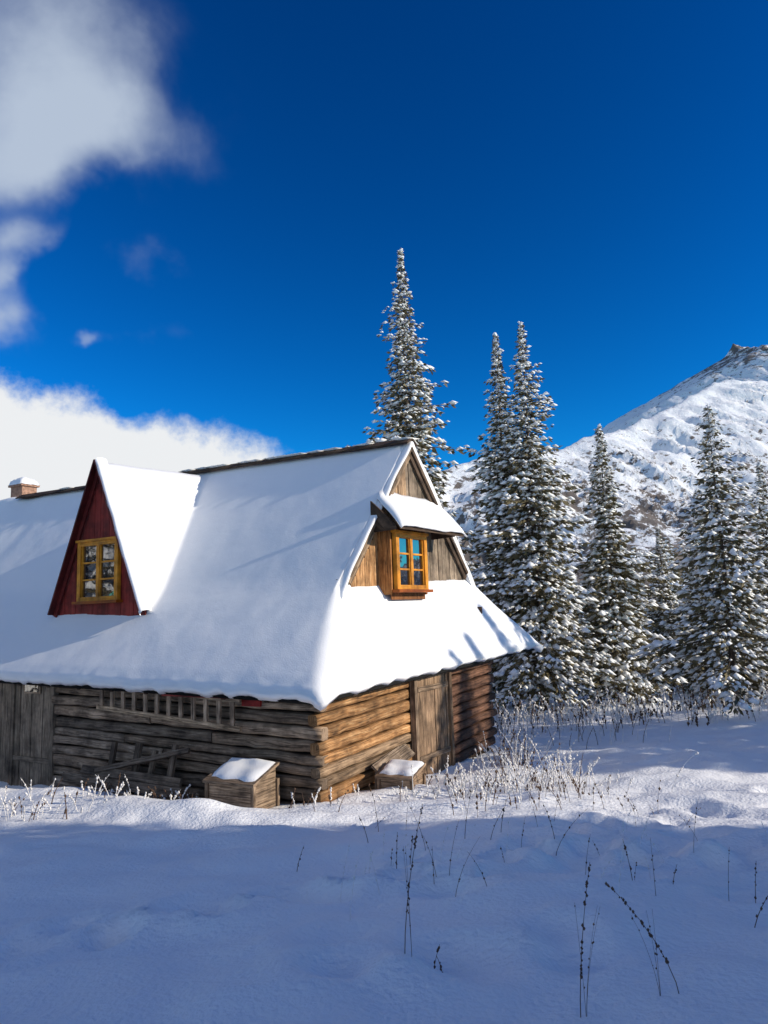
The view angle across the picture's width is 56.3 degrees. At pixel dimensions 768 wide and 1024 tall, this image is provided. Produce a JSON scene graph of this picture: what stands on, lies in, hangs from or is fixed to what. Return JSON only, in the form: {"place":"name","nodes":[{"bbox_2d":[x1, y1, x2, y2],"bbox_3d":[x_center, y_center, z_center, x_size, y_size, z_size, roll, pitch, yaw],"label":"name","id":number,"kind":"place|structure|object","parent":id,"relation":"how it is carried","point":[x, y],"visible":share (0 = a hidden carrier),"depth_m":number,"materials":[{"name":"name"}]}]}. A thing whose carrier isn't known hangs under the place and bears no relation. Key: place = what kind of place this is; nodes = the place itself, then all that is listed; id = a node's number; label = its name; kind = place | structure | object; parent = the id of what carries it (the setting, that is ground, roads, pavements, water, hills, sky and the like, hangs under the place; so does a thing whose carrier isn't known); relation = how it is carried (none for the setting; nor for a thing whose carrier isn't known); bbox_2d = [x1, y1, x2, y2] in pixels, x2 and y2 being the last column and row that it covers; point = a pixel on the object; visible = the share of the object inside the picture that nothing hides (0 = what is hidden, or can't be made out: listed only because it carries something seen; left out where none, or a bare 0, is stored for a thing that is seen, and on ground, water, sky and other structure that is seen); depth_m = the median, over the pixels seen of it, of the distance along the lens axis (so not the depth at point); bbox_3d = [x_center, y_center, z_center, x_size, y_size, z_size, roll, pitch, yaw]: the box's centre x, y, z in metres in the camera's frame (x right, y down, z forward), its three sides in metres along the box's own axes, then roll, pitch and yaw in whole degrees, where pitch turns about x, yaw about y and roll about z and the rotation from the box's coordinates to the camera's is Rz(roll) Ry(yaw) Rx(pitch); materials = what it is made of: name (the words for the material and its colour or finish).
{"place":"outdoors","nodes":[
{"label":"outdoors","id":0,"kind":"place"},
{"bbox_2d":[0,597,767,1023],"bbox_3d":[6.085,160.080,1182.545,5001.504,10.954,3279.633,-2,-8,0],"label":"snow ground","id":1,"kind":"structure","parent":0,"point":[134,909],"depth_m":5.88,"materials":[{"name":"white snow"}]},
{"bbox_2d":[54,742,190,799],"bbox_3d":[-4.945,4.742,12.939,3.198,1.068,1.002,-6,-9,30],"label":"plank pile","id":2,"kind":"object","parent":1,"relation":"on","point":[136,778],"visible":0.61,"depth_m":12.99,"materials":[{"name":"brown wood"}]},
{"bbox_2d":[202,757,279,808],"bbox_3d":[-2.269,4.556,11.467,1.020,1.114,0.690,-6,-9,28],"label":"wooden box","id":3,"kind":"object","parent":1,"relation":"on","point":[248,782],"visible":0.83,"depth_m":11.34,"materials":[{"name":"brown wood"}]},
{"bbox_2d":[0,437,543,803],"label":"log cabin","id":4,"kind":"object","parent":1,"relation":"on","point":[338,621],"visible":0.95,"depth_m":14.79,"materials":[{"name":"brown"}]},
{"bbox_2d":[24,685,40,693],"bbox_3d":[-7.479,3.710,15.277,0.552,0.300,0.040,-6,-9,30],"label":"small window","id":5,"kind":"structure","parent":4,"relation":"in","point":[29,689],"depth_m":15.24,"materials":[{"name":"glass"}]},
{"bbox_2d":[72,536,122,604],"bbox_3d":[-6.315,1.297,15.838,1.472,1.430,0.179,-6,-9,30],"label":"dormer window","id":6,"kind":"structure","parent":4,"relation":"in","point":[98,559],"depth_m":15.84,"materials":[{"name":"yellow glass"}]},
{"bbox_2d":[96,690,241,731],"bbox_3d":[-4.011,3.519,13.101,3.655,0.750,0.050,-6,-9,30],"label":"wooden ladder","id":7,"kind":"object","parent":4,"relation":"attached to","point":[219,724],"visible":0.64,"depth_m":12.88,"materials":[{"name":"brown wood"}]},
{"bbox_2d":[391,530,432,592],"bbox_3d":[0.578,1.034,14.856,0.180,1.250,1.332,-7,-9,34],"label":"gable window","id":8,"kind":"structure","parent":4,"relation":"in","point":[410,561],"depth_m":14.81,"materials":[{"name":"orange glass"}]},
{"bbox_2d":[409,672,455,774],"bbox_3d":[0.982,4.313,14.273,0.110,2.750,1.468,-7,-9,34],"label":"plank door","id":9,"kind":"structure","parent":4,"relation":"in","point":[431,700],"depth_m":14.28,"materials":[{"name":"brown wood"}]},
{"bbox_2d":[0,725,698,820],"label":"frosted grass","id":10,"kind":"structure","parent":1,"relation":"on","point":[517,759],"depth_m":11.44,"materials":[{"name":"white plant"}]},
{"bbox_2d":[371,744,414,788],"bbox_3d":[0.161,4.726,12.817,0.244,0.941,1.519,-6,-9,25],"label":"plank bench","id":11,"kind":"object","parent":1,"relation":"on","point":[404,752],"visible":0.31,"depth_m":13.04,"materials":[{"name":"brown wood"}]},
{"bbox_2d":[375,759,425,789],"bbox_3d":[0.299,4.752,12.175,0.700,0.981,0.590,-6,-9,25],"label":"wooden box","id":12,"kind":"object","parent":1,"relation":"on","point":[390,773],"visible":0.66,"depth_m":12.09,"materials":[{"name":"brown wood"}]},
{"bbox_2d":[345,247,482,578],"bbox_3d":[1.744,-1.908,30.903,8.725,21.386,8.490,-3,-8,10],"label":"spruce tree","id":13,"kind":"object","parent":1,"relation":"on","point":[409,416],"visible":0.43,"depth_m":32.26,"materials":[{"name":"green plant"}]},
{"bbox_2d":[457,332,594,706],"bbox_3d":[5.144,0.365,28.374,6.357,15.456,5.900,-6,-9,26],"label":"spruce tree","id":14,"kind":"object","parent":1,"relation":"on","point":[497,404],"visible":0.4,"depth_m":27.98,"materials":[{"name":"green plant"}]},
{"bbox_2d":[297,790,767,1016],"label":"dry weeds","id":15,"kind":"object","parent":1,"relation":"on","point":[582,924],"visible":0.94,"depth_m":5.47,"materials":[{"name":"brown plant"}]},
{"bbox_2d":[473,321,646,711],"bbox_3d":[6.051,0.160,27.531,7.799,15.427,7.308,1,-8,-19],"label":"spruce tree","id":16,"kind":"object","parent":1,"relation":"on","point":[541,540],"visible":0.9,"depth_m":26.30,"materials":[{"name":"green plant"}]},
{"bbox_2d":[573,536,647,687],"bbox_3d":[10.995,5.033,35.499,4.394,7.841,4.456,5,-11,-43],"label":"spruce tree","id":17,"kind":"object","parent":1,"relation":"on","point":[590,616],"visible":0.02,"depth_m":35.57,"materials":[{"name":"green plant"}]},
{"bbox_2d":[469,512,760,670],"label":"distant trees","id":18,"kind":"object","parent":1,"relation":"on","point":[671,555],"visible":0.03,"depth_m":72.32,"materials":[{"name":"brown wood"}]},
{"bbox_2d":[491,672,767,748],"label":"frosted shrubs","id":19,"kind":"object","parent":1,"relation":"on","point":[573,712],"visible":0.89,"depth_m":20.61,"materials":[{"name":"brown plant"}]},
{"bbox_2d":[567,424,700,706],"bbox_3d":[9.384,2.212,28.898,5.902,11.863,5.859,-2,-8,0],"label":"spruce tree","id":20,"kind":"object","parent":1,"relation":"on","point":[603,580],"visible":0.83,"depth_m":28.21,"materials":[{"name":"green plant"}]},
{"bbox_2d":[632,526,694,693],"bbox_3d":[12.662,4.550,32.797,3.867,7.830,3.896,4,-10,-36],"label":"spruce tree","id":21,"kind":"object","parent":1,"relation":"on","point":[654,615],"visible":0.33,"depth_m":32.57,"materials":[{"name":"green plant"}]},
{"bbox_2d":[623,404,767,715],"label":"spruce tree","id":22,"kind":"object","parent":1,"relation":"on","point":[742,587],"visible":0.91,"depth_m":22.17,"materials":[{"name":"green plant"}]},
{"bbox_2d":[668,538,728,694],"bbox_3d":[13.639,4.570,30.975,3.515,7.118,3.541,-9,-10,40],"label":"spruce tree","id":23,"kind":"object","parent":1,"relation":"on","point":[689,679],"visible":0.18,"depth_m":31.00,"materials":[{"name":"green plant"}]},
{"bbox_2d":[670,487,753,689],"bbox_3d":[15.109,3.782,34.023,5.565,9.932,5.645,-4,-8,16],"label":"spruce tree","id":24,"kind":"object","parent":1,"relation":"on","point":[693,523],"visible":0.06,"depth_m":34.13,"materials":[{"name":"green plant"}]},
{"bbox_2d":[722,462,767,689],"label":"spruce tree","id":25,"kind":"object","parent":1,"relation":"on","point":[761,531],"visible":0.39,"depth_m":29.53,"materials":[{"name":"green plant"}]},
{"bbox_2d":[0,0,767,499],"label":"sky","id":26,"kind":"structure","parent":0,"point":[207,207],"materials":[{"name":"blue"}]},
{"bbox_2d":[438,344,767,594],"bbox_3d":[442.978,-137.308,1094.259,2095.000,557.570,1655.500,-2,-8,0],"label":"snowy mountain","id":27,"kind":"structure","parent":0,"point":[653,447],"depth_m":707.23,"materials":[{"name":"white snow"}]}
]}

